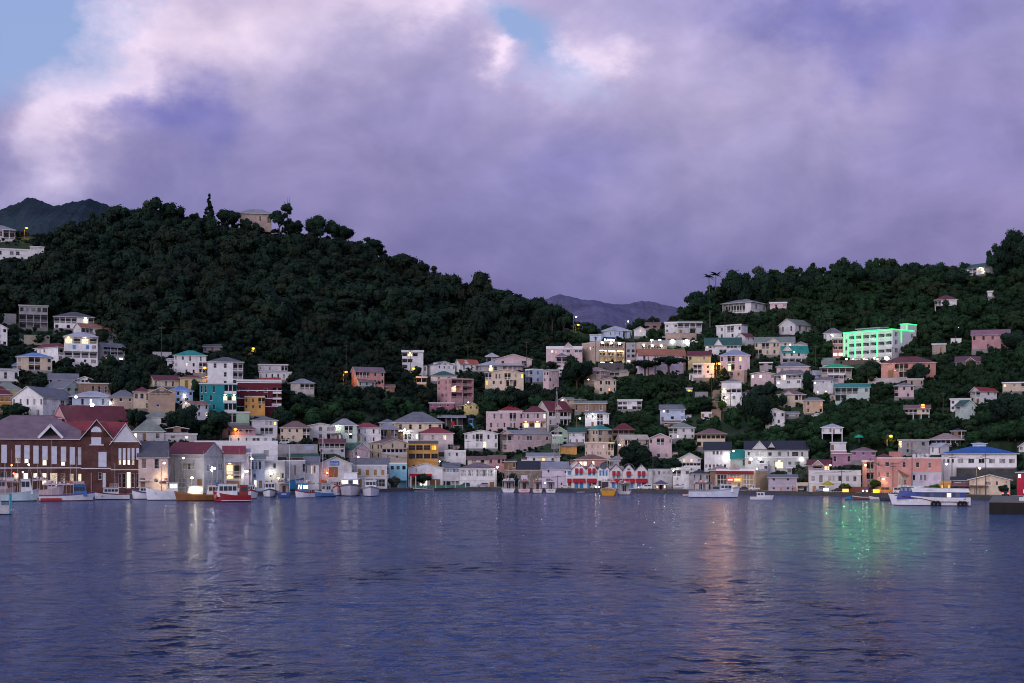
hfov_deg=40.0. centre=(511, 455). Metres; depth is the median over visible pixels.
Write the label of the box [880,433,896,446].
broadleaf tree
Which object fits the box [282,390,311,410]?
broadleaf tree
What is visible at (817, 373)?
house
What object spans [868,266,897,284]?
broadleaf tree
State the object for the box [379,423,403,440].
house
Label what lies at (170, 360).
shed
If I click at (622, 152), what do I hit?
sky
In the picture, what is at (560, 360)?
house
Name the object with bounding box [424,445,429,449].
window
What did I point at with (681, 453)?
broadleaf tree
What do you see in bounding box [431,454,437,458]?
window
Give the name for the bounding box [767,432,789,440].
broadleaf tree
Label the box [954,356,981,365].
house
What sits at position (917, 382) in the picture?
house
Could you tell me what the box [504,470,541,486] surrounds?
ruin
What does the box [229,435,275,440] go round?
shop building
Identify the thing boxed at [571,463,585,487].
row house
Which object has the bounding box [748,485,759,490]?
pickup truck
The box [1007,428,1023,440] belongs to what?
broadleaf tree
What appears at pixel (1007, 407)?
broadleaf tree
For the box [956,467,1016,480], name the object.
wall
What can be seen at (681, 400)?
broadleaf tree
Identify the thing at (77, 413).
hall
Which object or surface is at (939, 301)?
house
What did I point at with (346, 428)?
house
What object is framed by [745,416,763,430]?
broadleaf tree
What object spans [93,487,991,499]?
quay wall
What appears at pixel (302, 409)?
broadleaf tree
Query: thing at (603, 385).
house
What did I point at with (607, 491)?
fishing boat
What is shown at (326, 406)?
broadleaf tree
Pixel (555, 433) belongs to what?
radio mast
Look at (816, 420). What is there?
broadleaf tree
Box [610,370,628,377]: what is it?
shed
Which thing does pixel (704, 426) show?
broadleaf tree
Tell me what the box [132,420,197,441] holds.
hall
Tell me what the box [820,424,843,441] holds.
house
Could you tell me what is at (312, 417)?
broadleaf tree
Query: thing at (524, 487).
fishing boat
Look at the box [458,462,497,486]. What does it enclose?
shop building
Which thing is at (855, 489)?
wall
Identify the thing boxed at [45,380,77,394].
house
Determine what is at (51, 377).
house
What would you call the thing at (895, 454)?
tower block
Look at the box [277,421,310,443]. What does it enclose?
house
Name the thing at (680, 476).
shop building
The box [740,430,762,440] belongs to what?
broadleaf tree
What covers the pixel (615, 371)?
wall
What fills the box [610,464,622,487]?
row house
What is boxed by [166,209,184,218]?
broadleaf tree
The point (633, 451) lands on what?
broadleaf tree
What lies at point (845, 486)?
broadleaf tree
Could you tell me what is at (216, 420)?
broadleaf tree
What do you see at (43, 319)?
door
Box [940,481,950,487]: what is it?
kiosk
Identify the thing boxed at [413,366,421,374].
broadleaf tree
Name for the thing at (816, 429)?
broadleaf tree
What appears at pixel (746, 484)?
window
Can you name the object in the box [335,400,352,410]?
broadleaf tree
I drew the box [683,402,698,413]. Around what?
broadleaf tree
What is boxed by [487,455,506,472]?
house
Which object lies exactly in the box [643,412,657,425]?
broadleaf tree
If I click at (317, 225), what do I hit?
broadleaf tree
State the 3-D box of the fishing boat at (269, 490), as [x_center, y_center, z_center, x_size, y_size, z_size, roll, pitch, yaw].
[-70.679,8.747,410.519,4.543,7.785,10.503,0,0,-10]
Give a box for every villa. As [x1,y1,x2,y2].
[394,412,444,431]
[476,361,524,372]
[598,326,631,338]
[691,428,727,453]
[721,298,766,312]
[880,356,936,379]
[930,433,963,445]
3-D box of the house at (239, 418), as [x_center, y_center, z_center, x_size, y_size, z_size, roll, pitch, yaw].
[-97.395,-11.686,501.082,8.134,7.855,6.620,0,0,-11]
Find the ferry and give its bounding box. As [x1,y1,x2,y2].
[888,486,970,505]
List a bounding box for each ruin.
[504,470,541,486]
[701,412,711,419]
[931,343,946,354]
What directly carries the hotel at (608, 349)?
on the hillside terrain
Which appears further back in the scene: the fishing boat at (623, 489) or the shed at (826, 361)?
the shed at (826, 361)
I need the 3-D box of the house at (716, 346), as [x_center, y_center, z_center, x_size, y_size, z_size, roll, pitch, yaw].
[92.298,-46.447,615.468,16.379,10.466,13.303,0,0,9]
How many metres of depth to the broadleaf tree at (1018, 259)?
626.70 m
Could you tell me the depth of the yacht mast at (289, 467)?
438.47 m
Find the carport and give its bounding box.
[796,482,808,490]
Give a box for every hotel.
[582,337,624,363]
[626,343,635,365]
[636,342,666,348]
[843,323,916,362]
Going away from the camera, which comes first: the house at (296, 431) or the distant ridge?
the house at (296, 431)
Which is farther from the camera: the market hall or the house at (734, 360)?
the house at (734, 360)
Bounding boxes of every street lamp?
[249,457,252,484]
[943,462,947,487]
[976,467,980,493]
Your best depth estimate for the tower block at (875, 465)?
422.28 m
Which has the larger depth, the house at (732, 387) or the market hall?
the house at (732, 387)
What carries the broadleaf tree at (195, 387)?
on the hillside terrain
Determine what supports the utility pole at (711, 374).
on the hillside terrain
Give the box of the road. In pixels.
[203,487,997,495]
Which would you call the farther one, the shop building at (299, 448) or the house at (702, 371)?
the house at (702, 371)
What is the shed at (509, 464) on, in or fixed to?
on the hillside terrain
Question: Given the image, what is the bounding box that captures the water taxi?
[0,493,13,514]
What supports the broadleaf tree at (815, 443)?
on the hillside terrain
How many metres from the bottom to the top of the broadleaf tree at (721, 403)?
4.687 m
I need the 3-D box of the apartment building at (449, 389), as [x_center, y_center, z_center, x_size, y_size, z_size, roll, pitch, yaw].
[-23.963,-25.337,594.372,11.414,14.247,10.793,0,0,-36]
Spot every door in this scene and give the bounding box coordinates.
[41,317,46,321]
[73,339,79,343]
[197,479,201,485]
[226,481,238,487]
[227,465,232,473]
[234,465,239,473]
[329,467,337,476]
[430,479,439,484]
[598,481,608,487]
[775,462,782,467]
[888,370,892,377]
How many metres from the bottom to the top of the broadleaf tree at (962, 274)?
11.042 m
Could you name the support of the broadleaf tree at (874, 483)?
on the road
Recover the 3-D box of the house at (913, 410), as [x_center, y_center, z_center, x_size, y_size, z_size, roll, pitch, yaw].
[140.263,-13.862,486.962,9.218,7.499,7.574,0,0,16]
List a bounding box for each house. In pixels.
[0,225,15,241]
[0,246,44,259]
[0,324,8,345]
[0,368,19,382]
[0,382,21,395]
[0,386,12,413]
[2,305,48,330]
[10,386,71,414]
[15,353,52,373]
[33,343,63,361]
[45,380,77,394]
[47,373,78,382]
[53,312,94,333]
[63,332,101,366]
[68,391,109,405]
[72,323,117,342]
[78,376,93,382]
[98,342,125,360]
[108,390,133,409]
[132,387,147,412]
[145,412,166,425]
[148,375,179,388]
[165,426,188,432]
[169,386,192,403]
[173,350,207,377]
[179,375,202,388]
[180,401,209,419]
[202,376,206,382]
[222,425,256,438]
[227,411,249,424]
[239,209,271,233]
[244,396,264,417]
[250,416,278,438]
[258,364,287,371]
[258,371,291,383]
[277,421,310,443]
[289,379,314,396]
[307,423,340,440]
[318,439,345,457]
[332,419,361,442]
[345,442,371,460]
[350,367,385,388]
[357,423,381,448]
[368,438,408,462]
[378,419,395,425]
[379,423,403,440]
[401,350,426,375]
[419,427,459,451]
[427,361,455,374]
[430,371,457,383]
[438,450,465,464]
[455,359,478,374]
[463,430,498,451]
[466,456,488,464]
[484,369,524,390]
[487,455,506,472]
[494,354,532,370]
[498,406,522,411]
[498,430,550,451]
[521,453,560,460]
[522,406,546,429]
[525,369,542,384]
[538,401,572,431]
[542,369,559,389]
[550,427,567,448]
[555,353,566,369]
[559,397,586,408]
[564,468,571,487]
[567,427,585,445]
[570,454,608,467]
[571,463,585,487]
[574,401,607,416]
[583,367,610,385]
[584,410,609,427]
[584,442,614,458]
[586,425,612,441]
[586,462,596,487]
[589,334,601,341]
[592,377,617,393]
[597,462,609,487]
[608,456,623,469]
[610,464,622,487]
[612,423,634,440]
[615,435,648,457]
[617,399,642,412]
[623,463,634,488]
[633,326,646,338]
[635,463,647,488]
[648,433,677,458]
[659,404,691,424]
[662,420,680,426]
[664,321,702,335]
[668,423,695,443]
[678,453,700,471]
[687,351,711,369]
[689,363,714,382]
[715,324,747,337]
[720,379,742,411]
[726,370,746,384]
[736,333,754,347]
[742,390,749,399]
[750,371,775,386]
[754,337,795,357]
[759,362,772,370]
[760,464,767,468]
[765,408,785,428]
[769,302,786,309]
[774,370,804,389]
[775,361,810,372]
[777,390,806,407]
[778,318,810,334]
[779,345,808,363]
[785,412,799,421]
[794,341,807,344]
[801,397,824,414]
[810,370,821,378]
[812,376,839,394]
[819,364,853,381]
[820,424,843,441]
[823,328,842,340]
[828,373,844,383]
[829,383,870,404]
[831,453,851,466]
[832,337,842,357]
[851,447,875,465]
[893,382,914,399]
[903,405,930,418]
[906,378,923,389]
[929,443,950,454]
[934,295,957,310]
[950,398,971,411]
[950,428,965,437]
[953,400,976,419]
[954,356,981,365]
[965,263,993,275]
[967,474,1012,494]
[969,387,997,403]
[971,329,1010,354]
[987,291,994,300]
[1002,382,1023,394]
[1018,443,1023,451]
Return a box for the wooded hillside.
[0,196,573,485]
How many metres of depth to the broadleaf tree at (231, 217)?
716.53 m
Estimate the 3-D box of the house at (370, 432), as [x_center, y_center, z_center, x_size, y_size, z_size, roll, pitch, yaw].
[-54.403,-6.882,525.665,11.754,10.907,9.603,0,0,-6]
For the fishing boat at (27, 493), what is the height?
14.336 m
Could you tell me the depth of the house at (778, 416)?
515.50 m
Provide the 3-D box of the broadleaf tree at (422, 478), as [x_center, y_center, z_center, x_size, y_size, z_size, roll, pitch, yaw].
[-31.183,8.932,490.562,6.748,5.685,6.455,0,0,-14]
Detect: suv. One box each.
[476,483,488,486]
[638,484,651,489]
[862,487,870,492]
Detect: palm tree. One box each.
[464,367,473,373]
[704,274,712,292]
[710,271,721,289]
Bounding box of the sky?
[0,0,1023,307]
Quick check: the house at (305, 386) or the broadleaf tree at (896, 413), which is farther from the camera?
the house at (305, 386)
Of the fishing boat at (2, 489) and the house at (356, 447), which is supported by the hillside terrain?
the house at (356, 447)
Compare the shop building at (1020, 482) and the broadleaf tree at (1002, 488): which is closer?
the broadleaf tree at (1002, 488)
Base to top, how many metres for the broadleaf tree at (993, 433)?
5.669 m
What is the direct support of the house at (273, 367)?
on the hillside terrain
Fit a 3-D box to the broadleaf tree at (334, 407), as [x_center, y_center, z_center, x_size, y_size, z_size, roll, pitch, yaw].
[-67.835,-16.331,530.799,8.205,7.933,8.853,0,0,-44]
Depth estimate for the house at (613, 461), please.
502.60 m
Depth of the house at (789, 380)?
554.17 m
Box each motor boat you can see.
[94,484,129,499]
[132,484,149,498]
[340,472,360,495]
[362,480,378,496]
[413,486,433,490]
[750,492,773,499]
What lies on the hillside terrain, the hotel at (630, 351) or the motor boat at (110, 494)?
the hotel at (630, 351)
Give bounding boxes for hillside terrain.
[0,227,1023,494]
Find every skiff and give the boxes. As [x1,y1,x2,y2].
[852,496,868,498]
[869,496,879,499]
[879,497,890,500]
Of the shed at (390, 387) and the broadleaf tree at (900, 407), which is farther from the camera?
the shed at (390, 387)
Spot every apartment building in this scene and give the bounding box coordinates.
[199,383,236,412]
[206,357,243,382]
[236,378,281,416]
[437,378,473,404]
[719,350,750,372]
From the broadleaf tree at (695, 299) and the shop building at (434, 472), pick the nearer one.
the shop building at (434, 472)
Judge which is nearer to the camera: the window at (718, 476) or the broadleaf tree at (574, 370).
the window at (718, 476)
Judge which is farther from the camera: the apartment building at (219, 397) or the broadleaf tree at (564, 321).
the broadleaf tree at (564, 321)
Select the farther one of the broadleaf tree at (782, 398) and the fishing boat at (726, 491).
the broadleaf tree at (782, 398)
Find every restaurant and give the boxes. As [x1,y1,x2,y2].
[708,465,727,488]
[715,464,767,490]
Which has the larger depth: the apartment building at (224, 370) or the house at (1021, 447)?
the apartment building at (224, 370)
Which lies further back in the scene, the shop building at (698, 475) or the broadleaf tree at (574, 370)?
the broadleaf tree at (574, 370)
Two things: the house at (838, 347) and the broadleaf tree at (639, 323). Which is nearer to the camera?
the house at (838, 347)
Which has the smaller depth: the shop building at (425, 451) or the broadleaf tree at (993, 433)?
the broadleaf tree at (993, 433)
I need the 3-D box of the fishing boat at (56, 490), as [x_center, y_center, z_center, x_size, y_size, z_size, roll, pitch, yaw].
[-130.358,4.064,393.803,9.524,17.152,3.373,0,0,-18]
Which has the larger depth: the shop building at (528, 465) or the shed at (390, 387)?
the shed at (390, 387)
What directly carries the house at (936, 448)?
on the hillside terrain
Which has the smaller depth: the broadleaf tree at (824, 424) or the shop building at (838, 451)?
the shop building at (838, 451)
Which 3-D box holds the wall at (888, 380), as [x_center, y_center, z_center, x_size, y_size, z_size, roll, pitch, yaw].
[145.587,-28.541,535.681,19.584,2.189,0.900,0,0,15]
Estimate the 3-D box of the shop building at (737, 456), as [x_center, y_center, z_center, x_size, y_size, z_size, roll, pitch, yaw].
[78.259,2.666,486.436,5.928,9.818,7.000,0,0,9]
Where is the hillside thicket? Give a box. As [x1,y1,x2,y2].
[561,257,1023,488]
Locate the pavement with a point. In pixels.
(678, 489)
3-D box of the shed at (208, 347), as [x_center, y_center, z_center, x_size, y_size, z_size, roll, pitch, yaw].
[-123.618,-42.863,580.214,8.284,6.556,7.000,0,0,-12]
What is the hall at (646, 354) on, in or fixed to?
on the hillside terrain
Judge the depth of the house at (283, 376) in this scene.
561.99 m
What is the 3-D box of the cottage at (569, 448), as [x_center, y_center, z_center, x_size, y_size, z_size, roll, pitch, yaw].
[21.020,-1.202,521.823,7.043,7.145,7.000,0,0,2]
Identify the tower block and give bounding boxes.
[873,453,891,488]
[889,452,900,456]
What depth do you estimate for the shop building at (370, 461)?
499.26 m
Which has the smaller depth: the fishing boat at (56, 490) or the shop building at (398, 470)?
the fishing boat at (56, 490)
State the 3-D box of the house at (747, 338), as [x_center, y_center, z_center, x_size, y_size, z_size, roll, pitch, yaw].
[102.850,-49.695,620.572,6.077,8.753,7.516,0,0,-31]
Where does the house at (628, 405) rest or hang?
on the hillside terrain
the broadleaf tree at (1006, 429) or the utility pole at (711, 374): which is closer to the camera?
the broadleaf tree at (1006, 429)
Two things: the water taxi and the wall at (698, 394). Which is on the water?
the water taxi
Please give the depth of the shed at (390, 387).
587.84 m
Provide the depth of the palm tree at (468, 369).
617.17 m
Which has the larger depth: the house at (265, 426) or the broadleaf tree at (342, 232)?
the broadleaf tree at (342, 232)
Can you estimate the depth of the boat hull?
443.11 m
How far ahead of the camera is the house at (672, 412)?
535.86 m
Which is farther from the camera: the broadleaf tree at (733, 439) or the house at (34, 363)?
the house at (34, 363)
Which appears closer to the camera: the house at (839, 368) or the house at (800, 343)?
the house at (839, 368)
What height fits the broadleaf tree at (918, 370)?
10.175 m
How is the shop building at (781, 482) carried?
on the hillside terrain
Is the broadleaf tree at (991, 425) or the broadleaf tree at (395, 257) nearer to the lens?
the broadleaf tree at (991, 425)
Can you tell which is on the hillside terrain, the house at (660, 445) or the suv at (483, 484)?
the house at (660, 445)
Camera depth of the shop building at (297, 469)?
450.80 m
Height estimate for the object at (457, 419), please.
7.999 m
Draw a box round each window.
[50,473,57,486]
[123,473,125,487]
[127,472,130,487]
[206,479,221,487]
[377,479,384,486]
[416,445,422,449]
[416,454,422,458]
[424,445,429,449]
[424,454,430,458]
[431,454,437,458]
[717,475,725,485]
[743,475,752,487]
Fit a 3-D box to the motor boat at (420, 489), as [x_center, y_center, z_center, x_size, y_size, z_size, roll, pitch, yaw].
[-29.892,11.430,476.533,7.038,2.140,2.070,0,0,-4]
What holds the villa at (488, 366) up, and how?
on the hillside terrain
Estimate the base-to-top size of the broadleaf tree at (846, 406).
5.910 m
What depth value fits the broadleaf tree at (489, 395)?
577.64 m
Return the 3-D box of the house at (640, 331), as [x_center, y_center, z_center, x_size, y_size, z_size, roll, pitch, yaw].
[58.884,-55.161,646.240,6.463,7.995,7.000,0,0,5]
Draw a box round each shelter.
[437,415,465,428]
[951,483,987,494]
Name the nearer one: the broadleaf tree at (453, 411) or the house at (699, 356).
the broadleaf tree at (453, 411)
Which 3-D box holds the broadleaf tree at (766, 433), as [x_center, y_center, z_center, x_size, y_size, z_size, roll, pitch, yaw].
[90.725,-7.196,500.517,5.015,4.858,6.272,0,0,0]
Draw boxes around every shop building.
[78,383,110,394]
[137,441,168,490]
[168,442,223,492]
[222,446,245,491]
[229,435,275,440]
[244,453,251,484]
[252,453,265,490]
[265,460,284,489]
[278,444,317,459]
[285,460,304,483]
[287,453,318,459]
[350,458,390,485]
[352,465,387,488]
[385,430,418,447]
[389,463,406,487]
[408,441,437,466]
[408,463,442,486]
[442,463,459,484]
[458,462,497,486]
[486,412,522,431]
[517,461,540,469]
[569,460,577,467]
[648,469,671,488]
[671,467,690,488]
[689,470,709,488]
[703,442,731,471]
[730,449,744,468]
[744,441,809,473]
[767,474,798,490]
[806,459,860,491]
[830,450,846,464]
[862,460,873,486]
[877,457,941,492]
[897,439,929,456]
[912,472,940,487]
[939,446,1018,485]
[971,442,987,445]
[1015,470,1023,494]
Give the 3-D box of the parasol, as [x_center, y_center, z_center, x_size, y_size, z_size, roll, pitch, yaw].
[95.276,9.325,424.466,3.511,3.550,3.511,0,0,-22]
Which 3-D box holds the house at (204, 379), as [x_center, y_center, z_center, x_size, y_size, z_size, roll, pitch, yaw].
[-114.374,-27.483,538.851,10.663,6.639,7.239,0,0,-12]
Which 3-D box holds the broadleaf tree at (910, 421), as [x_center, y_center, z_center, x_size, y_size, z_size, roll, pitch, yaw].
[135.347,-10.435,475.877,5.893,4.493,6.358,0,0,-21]
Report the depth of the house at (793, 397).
533.06 m
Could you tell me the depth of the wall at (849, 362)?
567.12 m
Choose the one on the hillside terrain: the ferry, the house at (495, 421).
the house at (495, 421)
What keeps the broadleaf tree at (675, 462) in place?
on the hillside terrain
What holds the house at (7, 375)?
on the hillside terrain
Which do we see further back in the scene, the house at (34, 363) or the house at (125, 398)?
the house at (34, 363)
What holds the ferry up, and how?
on the water
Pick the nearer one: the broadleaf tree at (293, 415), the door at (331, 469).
the door at (331, 469)
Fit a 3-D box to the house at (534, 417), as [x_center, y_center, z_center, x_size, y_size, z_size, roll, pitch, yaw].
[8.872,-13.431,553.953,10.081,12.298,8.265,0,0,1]
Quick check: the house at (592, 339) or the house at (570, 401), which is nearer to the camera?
the house at (570, 401)
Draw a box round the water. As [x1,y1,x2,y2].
[0,490,1023,682]
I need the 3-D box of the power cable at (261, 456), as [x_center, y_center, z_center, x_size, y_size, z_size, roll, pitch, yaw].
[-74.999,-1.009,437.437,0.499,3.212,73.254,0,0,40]
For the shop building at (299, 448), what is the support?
on the hillside terrain
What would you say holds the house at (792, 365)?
on the hillside terrain
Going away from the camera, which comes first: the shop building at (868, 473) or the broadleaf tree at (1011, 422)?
the shop building at (868, 473)
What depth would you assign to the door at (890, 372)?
536.26 m
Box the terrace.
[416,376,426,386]
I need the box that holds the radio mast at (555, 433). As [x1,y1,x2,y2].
[554,392,559,459]
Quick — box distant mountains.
[545,294,679,331]
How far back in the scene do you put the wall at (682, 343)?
626.58 m
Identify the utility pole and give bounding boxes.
[161,326,161,363]
[524,341,528,367]
[593,337,597,365]
[709,373,713,398]
[982,453,989,494]
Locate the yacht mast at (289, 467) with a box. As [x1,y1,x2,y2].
[283,445,296,490]
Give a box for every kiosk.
[653,480,668,489]
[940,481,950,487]
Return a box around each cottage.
[353,378,375,388]
[429,402,458,411]
[456,402,477,414]
[560,443,577,460]
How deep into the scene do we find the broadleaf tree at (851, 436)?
470.02 m
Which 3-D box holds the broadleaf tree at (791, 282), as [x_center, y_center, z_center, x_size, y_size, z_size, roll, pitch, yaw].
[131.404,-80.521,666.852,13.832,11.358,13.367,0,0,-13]
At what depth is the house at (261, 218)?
729.63 m
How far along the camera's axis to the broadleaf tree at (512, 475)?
487.54 m
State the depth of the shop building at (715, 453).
486.54 m
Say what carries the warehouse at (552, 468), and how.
on the hillside terrain
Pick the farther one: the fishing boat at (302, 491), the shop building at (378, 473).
the shop building at (378, 473)
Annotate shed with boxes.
[166,358,173,370]
[202,344,221,352]
[384,384,395,391]
[502,459,516,469]
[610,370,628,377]
[645,322,660,332]
[786,467,792,473]
[821,358,835,366]
[830,442,846,449]
[950,476,973,487]
[951,338,961,342]
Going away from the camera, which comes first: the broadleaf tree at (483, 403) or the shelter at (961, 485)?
the shelter at (961, 485)
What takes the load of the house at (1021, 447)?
on the hillside terrain
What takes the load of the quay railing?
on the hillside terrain
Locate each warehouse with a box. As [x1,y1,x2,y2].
[0,415,140,493]
[194,441,277,459]
[541,461,568,487]
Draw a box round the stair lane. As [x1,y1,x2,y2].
[710,383,720,421]
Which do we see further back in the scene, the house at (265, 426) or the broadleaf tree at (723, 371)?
the broadleaf tree at (723, 371)
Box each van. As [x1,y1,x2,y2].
[279,439,289,443]
[674,484,683,488]
[880,487,892,493]
[893,487,900,493]
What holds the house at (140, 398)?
on the hillside terrain
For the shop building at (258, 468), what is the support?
on the hillside terrain
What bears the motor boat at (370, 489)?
on the water
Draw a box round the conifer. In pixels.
[202,193,217,221]
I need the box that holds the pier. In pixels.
[989,496,1023,514]
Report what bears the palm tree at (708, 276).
on the hillside terrain
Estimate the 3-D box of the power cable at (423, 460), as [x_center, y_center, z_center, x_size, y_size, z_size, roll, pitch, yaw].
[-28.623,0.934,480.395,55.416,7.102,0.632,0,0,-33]
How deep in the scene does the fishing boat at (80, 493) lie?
372.99 m
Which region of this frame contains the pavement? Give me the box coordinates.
[68,487,1023,495]
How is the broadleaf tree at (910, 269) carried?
on the hillside terrain
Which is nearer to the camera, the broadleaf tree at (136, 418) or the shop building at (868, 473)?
the shop building at (868, 473)
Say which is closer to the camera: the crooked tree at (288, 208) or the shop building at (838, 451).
the shop building at (838, 451)
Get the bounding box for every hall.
[54,405,127,421]
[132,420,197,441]
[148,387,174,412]
[303,456,352,489]
[546,342,581,362]
[635,349,686,375]
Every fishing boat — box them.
[0,449,38,501]
[0,480,15,492]
[28,463,63,498]
[39,466,94,500]
[146,458,178,499]
[174,451,217,500]
[213,462,250,501]
[248,485,257,498]
[262,472,277,496]
[277,469,289,496]
[295,469,317,497]
[315,470,338,496]
[333,480,341,495]
[501,470,515,492]
[517,470,531,492]
[532,473,543,492]
[545,476,555,492]
[599,467,615,495]
[617,473,630,494]
[689,467,739,497]
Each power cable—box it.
[186,448,350,457]
[359,449,494,467]
[681,468,836,473]
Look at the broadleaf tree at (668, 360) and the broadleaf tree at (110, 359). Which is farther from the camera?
the broadleaf tree at (668, 360)
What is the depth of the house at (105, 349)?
560.00 m
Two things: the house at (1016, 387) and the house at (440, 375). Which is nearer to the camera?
the house at (1016, 387)
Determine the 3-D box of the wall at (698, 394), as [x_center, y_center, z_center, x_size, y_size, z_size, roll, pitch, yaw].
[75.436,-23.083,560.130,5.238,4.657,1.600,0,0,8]
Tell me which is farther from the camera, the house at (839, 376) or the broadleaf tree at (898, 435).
the house at (839, 376)
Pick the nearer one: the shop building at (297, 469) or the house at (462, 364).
the shop building at (297, 469)
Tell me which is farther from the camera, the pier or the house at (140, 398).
the house at (140, 398)
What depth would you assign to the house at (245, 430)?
488.40 m
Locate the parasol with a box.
[821,481,833,484]
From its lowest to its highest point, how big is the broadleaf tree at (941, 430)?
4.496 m
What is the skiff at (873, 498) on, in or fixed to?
on the water
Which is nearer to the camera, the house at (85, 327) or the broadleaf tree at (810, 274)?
the house at (85, 327)
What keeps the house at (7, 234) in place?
on the hillside terrain
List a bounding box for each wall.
[24,335,49,344]
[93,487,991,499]
[153,352,171,356]
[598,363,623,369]
[608,370,619,374]
[652,340,689,346]
[665,333,695,339]
[695,392,707,396]
[834,360,875,365]
[849,487,872,491]
[868,378,907,383]
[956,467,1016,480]
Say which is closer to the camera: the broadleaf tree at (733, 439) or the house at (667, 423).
the broadleaf tree at (733, 439)
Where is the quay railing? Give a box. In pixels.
[410,476,466,487]
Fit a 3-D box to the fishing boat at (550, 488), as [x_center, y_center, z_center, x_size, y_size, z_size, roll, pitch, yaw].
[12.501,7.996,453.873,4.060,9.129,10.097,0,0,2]
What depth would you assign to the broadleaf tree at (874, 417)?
484.89 m
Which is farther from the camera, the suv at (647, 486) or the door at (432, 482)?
the door at (432, 482)
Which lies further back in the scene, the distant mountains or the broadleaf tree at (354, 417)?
the distant mountains
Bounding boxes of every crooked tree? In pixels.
[268,210,287,234]
[280,197,292,234]
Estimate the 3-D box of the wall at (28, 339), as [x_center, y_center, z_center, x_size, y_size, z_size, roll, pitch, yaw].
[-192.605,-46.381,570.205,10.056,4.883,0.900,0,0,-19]
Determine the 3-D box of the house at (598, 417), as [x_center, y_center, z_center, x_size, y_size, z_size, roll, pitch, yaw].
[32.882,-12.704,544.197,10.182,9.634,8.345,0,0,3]
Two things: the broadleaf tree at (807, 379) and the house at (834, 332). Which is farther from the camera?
the house at (834, 332)
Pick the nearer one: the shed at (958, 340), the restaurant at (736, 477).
the restaurant at (736, 477)
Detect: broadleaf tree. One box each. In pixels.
[0,402,30,417]
[60,357,74,366]
[99,354,118,366]
[101,206,134,219]
[126,409,145,426]
[164,404,198,429]
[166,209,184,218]
[187,212,198,220]
[191,379,200,400]
[199,424,213,434]
[204,411,230,429]
[216,208,241,224]
[239,218,251,229]
[271,406,292,422]
[272,413,296,419]
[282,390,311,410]
[283,218,303,232]
[289,403,310,420]
[303,214,335,240]
[303,409,322,424]
[313,407,328,421]
[319,402,333,413]
[321,402,344,416]
[328,396,346,406]
[329,222,355,239]
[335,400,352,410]
[348,411,366,423]
[350,397,362,409]
[356,237,384,251]
[380,399,396,410]
[387,476,400,487]
[390,396,399,404]
[391,253,410,269]
[397,399,418,415]
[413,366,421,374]
[413,473,431,484]
[417,404,429,413]
[429,412,444,420]
[434,406,447,414]
[449,408,465,414]
[476,388,498,405]
[476,400,491,408]
[481,288,504,302]
[483,401,500,411]
[495,385,528,407]
[506,473,518,486]
[527,395,545,406]
[539,303,566,337]
[557,316,571,341]
[560,354,593,388]
[616,415,632,423]
[618,439,652,467]
[630,359,662,375]
[633,320,643,328]
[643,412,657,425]
[643,425,666,437]
[645,456,667,468]
[652,356,689,375]
[662,457,684,468]
[674,396,692,403]
[678,438,697,451]
[678,451,696,456]
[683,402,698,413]
[684,290,716,309]
[691,396,712,411]
[698,423,714,431]
[718,367,727,375]
[718,400,726,411]
[720,269,752,301]
[730,432,747,445]
[733,440,743,448]
[740,386,773,426]
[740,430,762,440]
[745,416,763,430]
[749,269,775,301]
[752,263,763,274]
[760,381,776,395]
[760,429,772,437]
[763,394,774,408]
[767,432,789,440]
[768,424,783,433]
[774,274,799,292]
[777,394,786,408]
[784,424,795,436]
[792,432,803,440]
[795,467,807,481]
[798,270,820,290]
[798,427,815,439]
[801,422,826,438]
[802,370,814,393]
[804,435,827,452]
[811,451,829,458]
[813,417,825,423]
[814,414,830,421]
[818,421,831,436]
[825,403,839,412]
[828,415,842,425]
[836,403,853,411]
[840,416,860,432]
[840,483,850,488]
[843,269,853,282]
[845,260,865,288]
[848,430,862,448]
[858,427,880,448]
[861,360,880,377]
[867,404,879,410]
[867,411,886,423]
[867,422,889,432]
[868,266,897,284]
[869,479,880,488]
[874,404,893,417]
[878,429,895,437]
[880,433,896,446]
[880,448,896,454]
[881,406,891,411]
[887,407,906,423]
[893,432,908,443]
[894,423,904,433]
[895,404,904,411]
[896,263,918,277]
[902,418,920,424]
[905,362,929,378]
[921,262,945,277]
[926,484,939,487]
[928,412,945,421]
[931,424,948,436]
[943,267,971,286]
[952,325,963,337]
[965,430,990,444]
[972,409,990,425]
[978,425,1003,441]
[979,422,999,429]
[986,243,1007,276]
[987,390,1023,422]
[998,485,1008,495]
[999,330,1023,349]
[999,423,1016,440]
[1000,228,1023,275]
[1005,420,1019,429]
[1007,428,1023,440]
[1013,236,1023,266]
[1016,416,1023,425]
[1016,425,1023,436]
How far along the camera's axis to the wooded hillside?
634.71 m
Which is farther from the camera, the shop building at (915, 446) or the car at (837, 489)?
the shop building at (915, 446)
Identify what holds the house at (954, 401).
on the hillside terrain
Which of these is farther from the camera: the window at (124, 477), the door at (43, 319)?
the door at (43, 319)
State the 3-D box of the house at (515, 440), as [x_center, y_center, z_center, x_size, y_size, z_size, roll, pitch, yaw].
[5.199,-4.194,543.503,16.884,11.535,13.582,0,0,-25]
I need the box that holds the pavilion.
[485,353,498,361]
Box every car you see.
[590,485,599,488]
[739,486,747,490]
[831,488,841,492]

